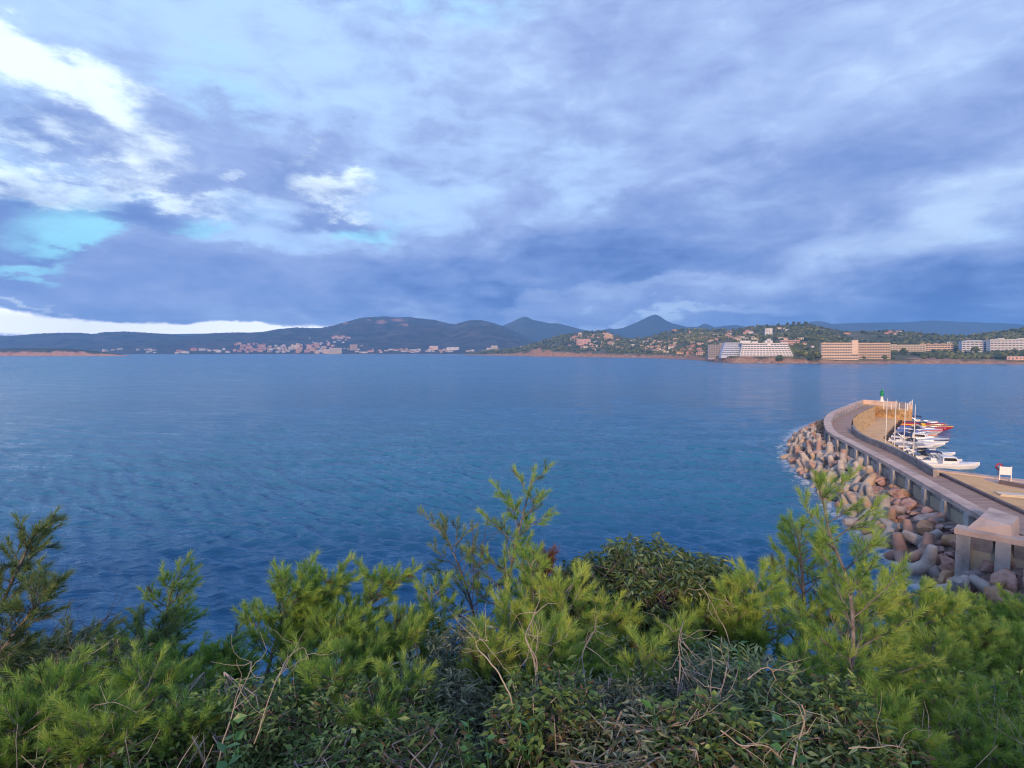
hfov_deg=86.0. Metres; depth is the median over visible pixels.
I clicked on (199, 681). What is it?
shrub
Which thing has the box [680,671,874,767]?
shrub
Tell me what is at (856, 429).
breakwater
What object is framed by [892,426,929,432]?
motorboat
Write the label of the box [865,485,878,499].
tetrapod
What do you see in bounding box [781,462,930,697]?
pine tree
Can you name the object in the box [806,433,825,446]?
tetrapod
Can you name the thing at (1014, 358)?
house
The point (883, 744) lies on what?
dry vine
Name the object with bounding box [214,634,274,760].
dry vine
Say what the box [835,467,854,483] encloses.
tetrapod
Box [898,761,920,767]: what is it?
seedling
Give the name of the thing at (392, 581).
pine tree
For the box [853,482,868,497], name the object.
tetrapod
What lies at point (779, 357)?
tree
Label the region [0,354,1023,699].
water
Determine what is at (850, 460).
tetrapod
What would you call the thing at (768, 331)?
apartment building
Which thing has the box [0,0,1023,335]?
sky
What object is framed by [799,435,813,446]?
tetrapod
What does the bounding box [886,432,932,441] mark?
motorboat
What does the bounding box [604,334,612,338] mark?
apartment building
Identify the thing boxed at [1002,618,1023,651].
pine tree
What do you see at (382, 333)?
hills
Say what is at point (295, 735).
shrub
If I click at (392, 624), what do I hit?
pine tree
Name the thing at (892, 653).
pine tree
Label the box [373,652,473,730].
shrub
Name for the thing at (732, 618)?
pine tree
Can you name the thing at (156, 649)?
pine tree
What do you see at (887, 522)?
tetrapod
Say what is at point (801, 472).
boulder
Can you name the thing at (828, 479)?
tetrapod
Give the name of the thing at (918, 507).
rubble bed
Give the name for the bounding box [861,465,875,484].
tetrapod
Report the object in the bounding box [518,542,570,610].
pine tree
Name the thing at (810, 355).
tree
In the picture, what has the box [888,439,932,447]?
motorboat
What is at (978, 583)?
tetrapod
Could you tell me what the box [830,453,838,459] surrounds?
tetrapod
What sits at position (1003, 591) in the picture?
pine tree
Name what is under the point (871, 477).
tetrapod
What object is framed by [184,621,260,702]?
pine tree
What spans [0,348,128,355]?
headland
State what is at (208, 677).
pine tree
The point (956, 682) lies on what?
pine tree
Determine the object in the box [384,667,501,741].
shrub
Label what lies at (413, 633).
pine tree
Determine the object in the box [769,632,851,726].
pine tree
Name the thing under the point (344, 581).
pine tree
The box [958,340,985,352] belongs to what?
hotel
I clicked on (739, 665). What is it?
seedling
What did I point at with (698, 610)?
pine tree
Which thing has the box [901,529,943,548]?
tetrapod
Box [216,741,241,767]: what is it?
seedling
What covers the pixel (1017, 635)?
pine tree
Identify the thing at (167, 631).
pine tree
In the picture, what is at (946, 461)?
motorboat
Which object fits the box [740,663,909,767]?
shrub
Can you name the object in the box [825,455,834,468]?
tetrapod
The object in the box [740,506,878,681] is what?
pine tree
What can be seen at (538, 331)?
mountains
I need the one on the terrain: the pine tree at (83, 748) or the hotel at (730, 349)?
the pine tree at (83, 748)
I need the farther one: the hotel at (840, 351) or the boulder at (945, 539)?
the hotel at (840, 351)
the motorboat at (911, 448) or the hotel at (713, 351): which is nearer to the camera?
the motorboat at (911, 448)
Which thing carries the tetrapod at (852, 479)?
on the rubble bed
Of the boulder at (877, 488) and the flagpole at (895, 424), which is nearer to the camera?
the boulder at (877, 488)
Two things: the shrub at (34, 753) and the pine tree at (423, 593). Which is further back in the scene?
the pine tree at (423, 593)
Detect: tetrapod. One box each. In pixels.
[780,445,794,458]
[788,444,800,459]
[788,448,799,463]
[790,457,800,467]
[795,459,803,472]
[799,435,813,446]
[800,452,808,459]
[801,458,809,472]
[803,464,822,478]
[804,440,814,453]
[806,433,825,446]
[806,446,812,458]
[809,441,823,455]
[809,461,816,469]
[809,471,816,487]
[810,452,815,460]
[812,439,825,450]
[814,451,822,465]
[814,476,829,494]
[816,471,833,489]
[819,452,832,467]
[821,442,838,461]
[824,481,848,488]
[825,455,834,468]
[829,449,847,467]
[829,483,850,498]
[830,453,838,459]
[830,453,847,470]
[834,460,845,478]
[834,489,844,507]
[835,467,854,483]
[836,458,853,470]
[836,493,850,513]
[842,508,874,526]
[843,504,859,518]
[844,456,864,470]
[846,491,874,513]
[848,469,859,482]
[848,475,861,491]
[850,461,875,479]
[853,472,876,491]
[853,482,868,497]
[856,511,875,529]
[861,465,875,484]
[861,518,884,534]
[862,496,876,512]
[862,521,882,541]
[863,527,894,548]
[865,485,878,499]
[875,495,898,520]
[879,518,902,532]
[883,532,913,564]
[885,506,898,527]
[890,519,914,545]
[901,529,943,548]
[904,544,941,576]
[907,532,938,564]
[913,513,945,522]
[929,575,969,611]
[968,574,1008,592]
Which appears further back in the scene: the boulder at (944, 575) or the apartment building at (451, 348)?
the apartment building at (451, 348)
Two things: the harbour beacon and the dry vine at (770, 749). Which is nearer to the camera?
the dry vine at (770, 749)
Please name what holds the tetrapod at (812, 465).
on the rubble bed
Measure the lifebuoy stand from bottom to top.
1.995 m
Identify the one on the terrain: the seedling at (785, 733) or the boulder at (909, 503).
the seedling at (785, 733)
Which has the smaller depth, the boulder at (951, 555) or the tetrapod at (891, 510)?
the boulder at (951, 555)
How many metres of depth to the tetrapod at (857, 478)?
64.53 m
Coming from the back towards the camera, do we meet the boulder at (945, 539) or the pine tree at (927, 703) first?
the boulder at (945, 539)
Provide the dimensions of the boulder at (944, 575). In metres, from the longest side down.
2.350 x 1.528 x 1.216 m
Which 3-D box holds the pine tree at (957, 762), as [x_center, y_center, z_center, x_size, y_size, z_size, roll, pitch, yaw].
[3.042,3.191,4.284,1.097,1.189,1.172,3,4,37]
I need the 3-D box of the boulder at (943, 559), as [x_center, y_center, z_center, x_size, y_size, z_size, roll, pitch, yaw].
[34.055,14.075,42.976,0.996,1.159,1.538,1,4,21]
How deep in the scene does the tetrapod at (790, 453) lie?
90.55 m
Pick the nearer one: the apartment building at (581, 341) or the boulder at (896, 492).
the boulder at (896, 492)
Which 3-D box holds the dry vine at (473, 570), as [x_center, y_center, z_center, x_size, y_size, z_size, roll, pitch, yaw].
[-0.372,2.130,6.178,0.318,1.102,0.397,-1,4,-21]
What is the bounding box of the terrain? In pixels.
[271,696,1018,767]
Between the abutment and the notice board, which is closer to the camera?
the abutment
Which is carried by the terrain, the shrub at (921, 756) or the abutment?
the shrub at (921, 756)
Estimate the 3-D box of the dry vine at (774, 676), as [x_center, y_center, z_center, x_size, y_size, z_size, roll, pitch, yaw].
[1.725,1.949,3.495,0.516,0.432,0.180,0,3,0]
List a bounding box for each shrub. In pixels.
[0,625,148,696]
[0,675,108,767]
[20,631,164,709]
[23,691,213,767]
[82,671,269,767]
[166,667,326,767]
[207,668,400,767]
[277,704,431,767]
[298,669,464,767]
[338,704,486,767]
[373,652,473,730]
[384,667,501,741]
[398,606,527,702]
[426,691,515,761]
[457,719,554,767]
[476,654,628,767]
[496,665,665,759]
[536,688,722,767]
[577,622,688,709]
[578,664,689,755]
[621,679,795,767]
[624,653,771,760]
[656,631,764,699]
[673,637,848,749]
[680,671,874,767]
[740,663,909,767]
[821,718,945,767]
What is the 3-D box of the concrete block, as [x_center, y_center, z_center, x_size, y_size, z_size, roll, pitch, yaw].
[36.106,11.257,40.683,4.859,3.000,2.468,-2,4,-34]
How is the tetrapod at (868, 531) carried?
on the rubble bed
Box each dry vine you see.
[34,592,94,641]
[72,591,129,636]
[74,662,159,730]
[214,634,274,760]
[254,630,343,743]
[450,605,519,707]
[461,526,483,616]
[465,516,511,624]
[508,605,548,693]
[510,588,559,690]
[564,597,616,687]
[606,670,741,759]
[635,637,755,737]
[645,612,715,704]
[678,568,734,646]
[714,718,811,767]
[747,657,817,706]
[761,689,833,766]
[848,695,929,763]
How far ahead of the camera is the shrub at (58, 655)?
4.68 m
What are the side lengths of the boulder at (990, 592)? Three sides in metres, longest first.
2.206 x 1.557 x 1.379 m
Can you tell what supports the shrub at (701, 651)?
on the terrain
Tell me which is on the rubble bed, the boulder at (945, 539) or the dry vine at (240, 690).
the boulder at (945, 539)
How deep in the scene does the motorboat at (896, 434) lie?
111.66 m
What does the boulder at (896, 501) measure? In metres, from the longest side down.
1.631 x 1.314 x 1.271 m
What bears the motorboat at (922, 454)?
on the water
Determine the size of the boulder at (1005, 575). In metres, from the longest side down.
2.642 x 1.573 x 1.346 m
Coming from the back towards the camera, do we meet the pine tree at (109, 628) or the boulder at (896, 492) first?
the boulder at (896, 492)
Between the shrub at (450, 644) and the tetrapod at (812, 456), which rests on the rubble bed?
the tetrapod at (812, 456)
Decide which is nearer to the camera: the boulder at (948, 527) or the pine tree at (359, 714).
the pine tree at (359, 714)
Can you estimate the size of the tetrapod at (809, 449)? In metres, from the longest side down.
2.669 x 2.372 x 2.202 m
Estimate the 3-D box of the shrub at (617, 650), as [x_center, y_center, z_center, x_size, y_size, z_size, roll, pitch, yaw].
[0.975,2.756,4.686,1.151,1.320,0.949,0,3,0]
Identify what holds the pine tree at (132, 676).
on the terrain
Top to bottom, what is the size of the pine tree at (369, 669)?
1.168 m
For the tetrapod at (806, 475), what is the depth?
75.27 m
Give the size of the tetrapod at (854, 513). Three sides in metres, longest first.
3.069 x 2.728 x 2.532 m
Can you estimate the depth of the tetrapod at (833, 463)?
73.77 m
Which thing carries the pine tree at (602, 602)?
on the terrain
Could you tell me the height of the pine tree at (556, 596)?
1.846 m
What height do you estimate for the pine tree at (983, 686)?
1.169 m
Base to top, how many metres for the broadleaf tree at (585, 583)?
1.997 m
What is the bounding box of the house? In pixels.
[1004,356,1023,359]
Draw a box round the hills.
[0,316,537,353]
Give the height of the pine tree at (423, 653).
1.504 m
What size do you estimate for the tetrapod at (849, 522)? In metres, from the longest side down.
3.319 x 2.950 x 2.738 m
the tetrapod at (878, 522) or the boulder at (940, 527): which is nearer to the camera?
the boulder at (940, 527)
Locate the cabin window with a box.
[944,458,956,460]
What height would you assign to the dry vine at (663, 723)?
0.506 m
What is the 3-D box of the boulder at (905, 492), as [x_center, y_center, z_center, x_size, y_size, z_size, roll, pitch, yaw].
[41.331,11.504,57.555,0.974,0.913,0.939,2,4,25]
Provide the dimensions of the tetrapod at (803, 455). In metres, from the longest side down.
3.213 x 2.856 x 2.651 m
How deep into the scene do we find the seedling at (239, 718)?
3.03 m
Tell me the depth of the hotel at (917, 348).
945.41 m
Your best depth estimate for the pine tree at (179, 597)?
6.17 m
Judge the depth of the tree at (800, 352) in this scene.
775.83 m
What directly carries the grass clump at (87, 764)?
on the terrain
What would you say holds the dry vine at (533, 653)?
on the shrub at (532, 706)
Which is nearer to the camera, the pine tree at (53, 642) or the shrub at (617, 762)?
the shrub at (617, 762)
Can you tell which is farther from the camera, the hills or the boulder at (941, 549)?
the hills
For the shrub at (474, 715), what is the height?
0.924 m
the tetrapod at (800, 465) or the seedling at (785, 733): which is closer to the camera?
the seedling at (785, 733)
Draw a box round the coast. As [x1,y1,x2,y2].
[462,324,1023,363]
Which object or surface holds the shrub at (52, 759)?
on the terrain
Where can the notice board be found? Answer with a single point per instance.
(1005, 470)
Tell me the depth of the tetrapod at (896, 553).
46.85 m
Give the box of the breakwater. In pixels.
[824,400,1023,535]
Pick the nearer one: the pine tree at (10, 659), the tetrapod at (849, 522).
the pine tree at (10, 659)
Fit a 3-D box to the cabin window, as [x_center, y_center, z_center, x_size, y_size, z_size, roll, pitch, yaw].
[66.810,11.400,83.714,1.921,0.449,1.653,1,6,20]
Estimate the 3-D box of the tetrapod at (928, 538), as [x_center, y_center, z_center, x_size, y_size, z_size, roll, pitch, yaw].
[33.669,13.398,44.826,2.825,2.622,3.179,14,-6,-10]
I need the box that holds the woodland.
[468,322,1023,358]
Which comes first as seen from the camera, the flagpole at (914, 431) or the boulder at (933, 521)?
the boulder at (933, 521)
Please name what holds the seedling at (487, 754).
on the terrain
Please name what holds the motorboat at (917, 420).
on the water
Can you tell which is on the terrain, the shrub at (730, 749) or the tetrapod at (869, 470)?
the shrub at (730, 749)
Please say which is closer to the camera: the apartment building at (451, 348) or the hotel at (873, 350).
the hotel at (873, 350)
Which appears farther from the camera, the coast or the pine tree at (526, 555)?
the coast
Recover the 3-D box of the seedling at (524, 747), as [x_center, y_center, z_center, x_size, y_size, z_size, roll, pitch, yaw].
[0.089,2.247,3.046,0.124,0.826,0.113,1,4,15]
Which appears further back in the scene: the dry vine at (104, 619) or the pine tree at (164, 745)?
the dry vine at (104, 619)
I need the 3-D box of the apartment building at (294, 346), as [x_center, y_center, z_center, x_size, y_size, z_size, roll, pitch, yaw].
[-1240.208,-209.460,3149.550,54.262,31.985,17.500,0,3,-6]
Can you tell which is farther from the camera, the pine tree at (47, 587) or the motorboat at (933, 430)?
the motorboat at (933, 430)
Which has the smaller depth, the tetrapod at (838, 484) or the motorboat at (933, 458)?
the tetrapod at (838, 484)
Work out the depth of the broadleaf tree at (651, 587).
5.80 m
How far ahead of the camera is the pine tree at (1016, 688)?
5.93 m
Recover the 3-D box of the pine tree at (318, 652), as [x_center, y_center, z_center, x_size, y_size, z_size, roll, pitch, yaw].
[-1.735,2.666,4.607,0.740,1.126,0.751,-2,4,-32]
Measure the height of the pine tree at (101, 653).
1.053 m
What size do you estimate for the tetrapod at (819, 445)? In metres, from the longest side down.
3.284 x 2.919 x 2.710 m
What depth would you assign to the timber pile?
60.27 m
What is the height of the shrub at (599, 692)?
1.110 m
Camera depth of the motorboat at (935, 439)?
106.34 m
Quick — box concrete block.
[967,507,1019,536]
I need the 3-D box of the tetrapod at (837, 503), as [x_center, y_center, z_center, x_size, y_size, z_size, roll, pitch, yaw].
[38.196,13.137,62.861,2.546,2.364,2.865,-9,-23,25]
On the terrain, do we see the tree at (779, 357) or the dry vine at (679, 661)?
the dry vine at (679, 661)
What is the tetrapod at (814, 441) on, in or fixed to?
on the tetrapod at (809, 449)
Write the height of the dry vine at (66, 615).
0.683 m
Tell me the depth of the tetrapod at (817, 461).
79.43 m
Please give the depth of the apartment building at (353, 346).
3119.12 m
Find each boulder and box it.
[798,470,807,478]
[872,486,884,490]
[877,480,885,485]
[879,490,889,495]
[886,488,904,498]
[891,498,901,505]
[892,505,908,514]
[896,515,908,522]
[900,497,916,509]
[901,489,911,496]
[909,511,919,515]
[916,520,934,534]
[921,506,933,513]
[928,518,938,524]
[934,523,944,531]
[935,538,945,545]
[935,545,945,553]
[937,512,947,520]
[937,555,954,565]
[938,561,954,570]
[938,570,953,583]
[941,534,955,546]
[943,552,954,558]
[944,526,953,530]
[949,540,955,548]
[962,568,986,576]
[980,560,993,571]
[983,586,1017,607]
[990,568,1017,593]
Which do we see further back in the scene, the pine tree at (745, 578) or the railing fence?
the railing fence
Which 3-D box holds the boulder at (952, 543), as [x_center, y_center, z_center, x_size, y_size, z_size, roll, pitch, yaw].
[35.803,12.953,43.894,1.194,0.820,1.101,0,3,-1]
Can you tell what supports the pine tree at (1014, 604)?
on the terrain
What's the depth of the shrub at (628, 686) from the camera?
3.67 m
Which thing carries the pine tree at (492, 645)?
on the terrain
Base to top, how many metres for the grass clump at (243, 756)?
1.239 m
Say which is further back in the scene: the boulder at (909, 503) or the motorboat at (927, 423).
the motorboat at (927, 423)
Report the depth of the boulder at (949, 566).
41.98 m
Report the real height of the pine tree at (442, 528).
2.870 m
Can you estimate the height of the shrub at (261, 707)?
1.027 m
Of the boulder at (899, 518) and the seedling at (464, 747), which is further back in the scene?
the boulder at (899, 518)
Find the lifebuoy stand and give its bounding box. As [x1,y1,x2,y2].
[995,463,1002,477]
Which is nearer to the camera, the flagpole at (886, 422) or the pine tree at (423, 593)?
the pine tree at (423, 593)
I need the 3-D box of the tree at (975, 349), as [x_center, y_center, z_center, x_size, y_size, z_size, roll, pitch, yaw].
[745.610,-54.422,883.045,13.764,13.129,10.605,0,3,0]
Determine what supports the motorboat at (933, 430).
on the water
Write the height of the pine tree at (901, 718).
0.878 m
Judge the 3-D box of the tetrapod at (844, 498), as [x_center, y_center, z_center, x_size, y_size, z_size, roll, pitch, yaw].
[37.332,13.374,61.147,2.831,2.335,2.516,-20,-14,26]
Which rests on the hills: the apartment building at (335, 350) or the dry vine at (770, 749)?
the apartment building at (335, 350)
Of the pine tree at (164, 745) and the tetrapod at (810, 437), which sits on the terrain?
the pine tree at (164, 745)
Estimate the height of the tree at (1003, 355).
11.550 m
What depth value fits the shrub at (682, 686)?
3.75 m
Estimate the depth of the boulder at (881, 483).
62.69 m
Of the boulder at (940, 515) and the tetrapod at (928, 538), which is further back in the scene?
the boulder at (940, 515)
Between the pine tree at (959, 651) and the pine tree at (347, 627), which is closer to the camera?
the pine tree at (347, 627)
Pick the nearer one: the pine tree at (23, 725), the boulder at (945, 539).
the pine tree at (23, 725)
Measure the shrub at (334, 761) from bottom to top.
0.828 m
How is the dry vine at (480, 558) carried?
on the terrain
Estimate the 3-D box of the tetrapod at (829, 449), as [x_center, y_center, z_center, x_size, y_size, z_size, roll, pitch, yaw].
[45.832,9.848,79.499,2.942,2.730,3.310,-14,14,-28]
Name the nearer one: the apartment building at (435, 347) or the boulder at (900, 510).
the boulder at (900, 510)
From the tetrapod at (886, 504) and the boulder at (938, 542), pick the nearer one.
the boulder at (938, 542)
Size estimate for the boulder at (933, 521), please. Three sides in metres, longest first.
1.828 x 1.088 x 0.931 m
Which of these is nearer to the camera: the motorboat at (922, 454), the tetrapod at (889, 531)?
the tetrapod at (889, 531)
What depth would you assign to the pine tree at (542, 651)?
4.42 m
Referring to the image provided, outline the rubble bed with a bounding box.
[820,428,1023,608]
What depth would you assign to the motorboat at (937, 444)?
103.59 m
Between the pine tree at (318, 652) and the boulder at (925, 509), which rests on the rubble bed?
the boulder at (925, 509)
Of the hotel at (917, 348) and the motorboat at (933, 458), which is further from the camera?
the hotel at (917, 348)
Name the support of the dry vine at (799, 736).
on the shrub at (842, 731)
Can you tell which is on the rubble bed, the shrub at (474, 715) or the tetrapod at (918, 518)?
the tetrapod at (918, 518)
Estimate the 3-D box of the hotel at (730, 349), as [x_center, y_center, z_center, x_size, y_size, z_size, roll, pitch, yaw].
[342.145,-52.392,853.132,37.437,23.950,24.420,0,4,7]
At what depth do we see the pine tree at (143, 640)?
5.27 m
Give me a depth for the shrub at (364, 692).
3.65 m
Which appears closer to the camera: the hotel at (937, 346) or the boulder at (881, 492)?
the boulder at (881, 492)
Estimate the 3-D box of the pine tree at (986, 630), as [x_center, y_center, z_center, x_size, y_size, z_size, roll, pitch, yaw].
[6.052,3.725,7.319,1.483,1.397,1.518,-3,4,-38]
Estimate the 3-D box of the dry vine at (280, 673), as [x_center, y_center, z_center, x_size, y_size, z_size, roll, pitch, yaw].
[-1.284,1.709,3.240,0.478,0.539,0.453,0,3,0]
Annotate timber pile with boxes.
[995,491,1023,497]
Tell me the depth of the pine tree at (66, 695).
3.95 m
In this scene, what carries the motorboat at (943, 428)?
on the water
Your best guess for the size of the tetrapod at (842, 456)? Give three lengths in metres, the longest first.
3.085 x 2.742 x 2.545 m
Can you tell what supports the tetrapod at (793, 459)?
on the rubble bed
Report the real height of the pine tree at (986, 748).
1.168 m
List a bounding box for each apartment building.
[291,345,300,348]
[323,349,328,353]
[329,348,341,353]
[350,344,356,349]
[429,346,438,349]
[447,347,458,349]
[576,339,590,344]
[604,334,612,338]
[764,328,772,334]
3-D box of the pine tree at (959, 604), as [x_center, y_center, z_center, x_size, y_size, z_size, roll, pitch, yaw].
[5.769,3.597,8.027,1.830,2.136,1.822,0,3,0]
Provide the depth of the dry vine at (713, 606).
4.62 m
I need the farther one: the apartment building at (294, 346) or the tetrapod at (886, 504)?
the apartment building at (294, 346)
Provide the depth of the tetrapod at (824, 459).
77.23 m
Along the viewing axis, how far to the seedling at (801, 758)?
2.71 m
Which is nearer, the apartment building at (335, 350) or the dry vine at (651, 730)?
the dry vine at (651, 730)
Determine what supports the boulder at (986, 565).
on the rubble bed
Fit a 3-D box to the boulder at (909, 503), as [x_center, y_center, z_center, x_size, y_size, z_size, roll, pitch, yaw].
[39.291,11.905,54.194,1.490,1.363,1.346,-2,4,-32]
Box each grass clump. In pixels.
[8,743,205,767]
[136,716,331,767]
[175,685,368,767]
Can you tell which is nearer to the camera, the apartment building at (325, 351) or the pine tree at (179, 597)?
the pine tree at (179, 597)
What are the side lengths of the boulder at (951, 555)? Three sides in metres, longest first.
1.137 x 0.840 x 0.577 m
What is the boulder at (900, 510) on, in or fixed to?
on the rubble bed
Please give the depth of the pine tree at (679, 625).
4.87 m
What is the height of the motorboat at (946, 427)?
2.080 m
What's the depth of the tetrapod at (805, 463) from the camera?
79.69 m
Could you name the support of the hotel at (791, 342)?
on the coast
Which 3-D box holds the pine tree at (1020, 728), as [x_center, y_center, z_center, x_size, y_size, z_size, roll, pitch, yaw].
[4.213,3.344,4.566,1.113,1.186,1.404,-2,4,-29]
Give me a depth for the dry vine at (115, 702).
3.42 m
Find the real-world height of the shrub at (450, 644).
1.601 m
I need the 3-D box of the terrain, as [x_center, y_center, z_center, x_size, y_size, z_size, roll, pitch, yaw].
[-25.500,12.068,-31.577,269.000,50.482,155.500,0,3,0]
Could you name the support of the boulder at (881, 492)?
on the rubble bed
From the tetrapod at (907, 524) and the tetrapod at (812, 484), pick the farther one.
the tetrapod at (812, 484)
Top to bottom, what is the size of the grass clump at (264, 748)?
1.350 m
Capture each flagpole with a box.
[885,398,887,442]
[894,400,896,446]
[903,402,905,450]
[913,404,915,455]
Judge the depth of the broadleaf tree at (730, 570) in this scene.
5.91 m
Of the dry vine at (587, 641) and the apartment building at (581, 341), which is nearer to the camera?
the dry vine at (587, 641)
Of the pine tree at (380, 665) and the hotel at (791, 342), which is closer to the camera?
the pine tree at (380, 665)
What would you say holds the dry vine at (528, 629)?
on the shrub at (532, 706)
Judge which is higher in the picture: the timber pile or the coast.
the coast
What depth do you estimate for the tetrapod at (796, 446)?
88.40 m
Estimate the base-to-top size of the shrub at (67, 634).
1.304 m
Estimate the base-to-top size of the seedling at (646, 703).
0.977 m
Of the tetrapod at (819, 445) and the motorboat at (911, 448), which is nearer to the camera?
the tetrapod at (819, 445)
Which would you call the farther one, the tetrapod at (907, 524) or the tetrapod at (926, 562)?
the tetrapod at (907, 524)
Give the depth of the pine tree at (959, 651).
6.67 m
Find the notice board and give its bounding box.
[999,466,1011,480]
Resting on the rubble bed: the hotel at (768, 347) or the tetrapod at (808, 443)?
the tetrapod at (808, 443)
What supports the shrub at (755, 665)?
on the terrain
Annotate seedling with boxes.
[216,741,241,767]
[225,713,247,767]
[459,717,475,767]
[479,734,495,767]
[517,718,536,767]
[639,695,664,760]
[730,641,747,712]
[770,710,796,767]
[783,737,810,767]
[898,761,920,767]
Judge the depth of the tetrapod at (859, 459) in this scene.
68.49 m
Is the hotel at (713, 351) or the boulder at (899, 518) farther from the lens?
the hotel at (713, 351)
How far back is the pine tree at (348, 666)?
4.14 m
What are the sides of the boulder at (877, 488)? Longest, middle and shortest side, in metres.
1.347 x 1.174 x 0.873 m
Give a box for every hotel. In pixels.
[707,343,722,358]
[719,343,740,357]
[739,339,792,356]
[779,340,799,344]
[819,340,857,359]
[858,343,890,358]
[891,344,925,351]
[918,343,952,350]
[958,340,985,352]
[986,338,1023,350]
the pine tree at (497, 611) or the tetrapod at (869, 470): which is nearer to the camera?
the pine tree at (497, 611)
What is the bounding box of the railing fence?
[883,400,912,410]
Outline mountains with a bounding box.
[174,315,1023,341]
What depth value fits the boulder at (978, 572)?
39.62 m
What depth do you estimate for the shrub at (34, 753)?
3.65 m
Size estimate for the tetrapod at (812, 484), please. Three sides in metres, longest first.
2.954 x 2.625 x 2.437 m
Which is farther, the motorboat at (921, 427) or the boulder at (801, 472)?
the motorboat at (921, 427)
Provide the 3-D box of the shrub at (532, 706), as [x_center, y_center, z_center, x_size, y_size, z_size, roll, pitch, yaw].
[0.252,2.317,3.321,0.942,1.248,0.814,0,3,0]
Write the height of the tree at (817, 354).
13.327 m
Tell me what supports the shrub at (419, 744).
on the terrain
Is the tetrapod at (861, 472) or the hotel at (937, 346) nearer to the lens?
the tetrapod at (861, 472)
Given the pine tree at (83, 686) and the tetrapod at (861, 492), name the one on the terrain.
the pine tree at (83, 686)
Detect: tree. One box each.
[0,502,70,613]
[0,556,77,662]
[0,624,102,703]
[0,626,83,688]
[0,638,121,764]
[0,669,96,767]
[4,670,116,754]
[28,643,146,700]
[29,613,134,689]
[32,676,164,767]
[75,639,174,706]
[81,601,195,668]
[81,634,209,722]
[86,626,173,667]
[122,550,211,668]
[131,676,239,767]
[150,627,225,681]
[153,651,235,705]
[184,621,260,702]
[214,640,265,697]
[231,546,331,696]
[259,596,390,681]
[264,551,364,690]
[264,630,338,714]
[292,634,370,737]
[303,553,424,651]
[307,591,435,680]
[312,630,391,696]
[329,679,412,748]
[335,619,407,688]
[365,642,444,726]
[376,603,447,677]
[404,569,478,684]
[417,504,514,636]
[453,455,560,641]
[454,611,521,706]
[475,575,555,697]
[500,604,595,702]
[507,539,556,671]
[517,558,612,678]
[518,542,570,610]
[542,622,637,702]
[545,531,764,673]
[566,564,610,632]
[571,585,653,675]
[598,619,674,707]
[639,629,688,671]
[641,608,718,685]
[671,593,747,678]
[685,555,770,642]
[705,573,775,683]
[708,553,820,686]
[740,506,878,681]
[764,564,948,732]
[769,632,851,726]
[776,355,783,361]
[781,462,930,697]
[797,349,804,356]
[799,622,899,717]
[807,352,814,360]
[813,352,821,357]
[837,617,969,715]
[845,668,954,767]
[858,669,981,765]
[862,561,1017,683]
[870,620,1006,707]
[879,580,1007,675]
[890,665,1014,762]
[902,721,972,767]
[906,610,1023,695]
[923,697,1023,767]
[933,701,1023,767]
[934,667,1023,738]
[955,582,1023,674]
[960,614,1023,685]
[965,581,1023,626]
[970,346,979,351]
[981,665,1023,727]
[995,591,1023,631]
[999,352,1009,359]
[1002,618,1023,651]
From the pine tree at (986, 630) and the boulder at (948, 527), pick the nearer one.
the pine tree at (986, 630)
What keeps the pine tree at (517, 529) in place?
on the terrain
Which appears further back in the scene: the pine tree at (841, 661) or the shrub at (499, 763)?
the pine tree at (841, 661)
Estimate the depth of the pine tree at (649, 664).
4.14 m
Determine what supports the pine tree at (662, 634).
on the terrain
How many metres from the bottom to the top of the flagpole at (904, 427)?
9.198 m
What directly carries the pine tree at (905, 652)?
on the terrain
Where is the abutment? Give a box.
[954,524,1023,575]
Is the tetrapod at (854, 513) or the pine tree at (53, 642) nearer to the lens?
the pine tree at (53, 642)
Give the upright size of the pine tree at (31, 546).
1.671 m
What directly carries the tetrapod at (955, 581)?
on the rubble bed
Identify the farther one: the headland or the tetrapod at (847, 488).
the headland
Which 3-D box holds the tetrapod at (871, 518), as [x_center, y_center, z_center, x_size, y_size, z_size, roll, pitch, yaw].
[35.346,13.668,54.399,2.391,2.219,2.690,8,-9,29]
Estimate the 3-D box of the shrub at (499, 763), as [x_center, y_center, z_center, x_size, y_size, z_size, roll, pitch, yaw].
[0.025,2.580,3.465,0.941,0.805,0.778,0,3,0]
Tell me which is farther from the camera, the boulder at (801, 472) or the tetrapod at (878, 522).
the boulder at (801, 472)
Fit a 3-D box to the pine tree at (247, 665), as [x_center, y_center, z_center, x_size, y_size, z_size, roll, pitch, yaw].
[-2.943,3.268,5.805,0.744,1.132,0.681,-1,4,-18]
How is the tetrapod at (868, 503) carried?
on the rubble bed
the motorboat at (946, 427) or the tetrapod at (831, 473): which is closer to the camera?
the tetrapod at (831, 473)
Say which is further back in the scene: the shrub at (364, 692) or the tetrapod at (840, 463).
the tetrapod at (840, 463)
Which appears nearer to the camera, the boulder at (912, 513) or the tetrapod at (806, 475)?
the boulder at (912, 513)
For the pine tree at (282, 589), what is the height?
1.545 m
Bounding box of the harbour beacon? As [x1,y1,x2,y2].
[879,389,884,401]
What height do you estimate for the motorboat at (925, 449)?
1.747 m
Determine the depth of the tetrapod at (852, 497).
59.18 m
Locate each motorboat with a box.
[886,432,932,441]
[886,437,944,447]
[887,432,949,442]
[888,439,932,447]
[889,431,931,436]
[891,430,936,436]
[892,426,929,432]
[894,425,942,433]
[895,442,935,450]
[896,424,930,429]
[897,423,945,430]
[898,421,952,430]
[899,419,946,425]
[900,448,955,455]
[905,451,950,457]
[911,450,961,460]
[912,415,937,422]
[916,455,938,462]
[920,455,979,469]
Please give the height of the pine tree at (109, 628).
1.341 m

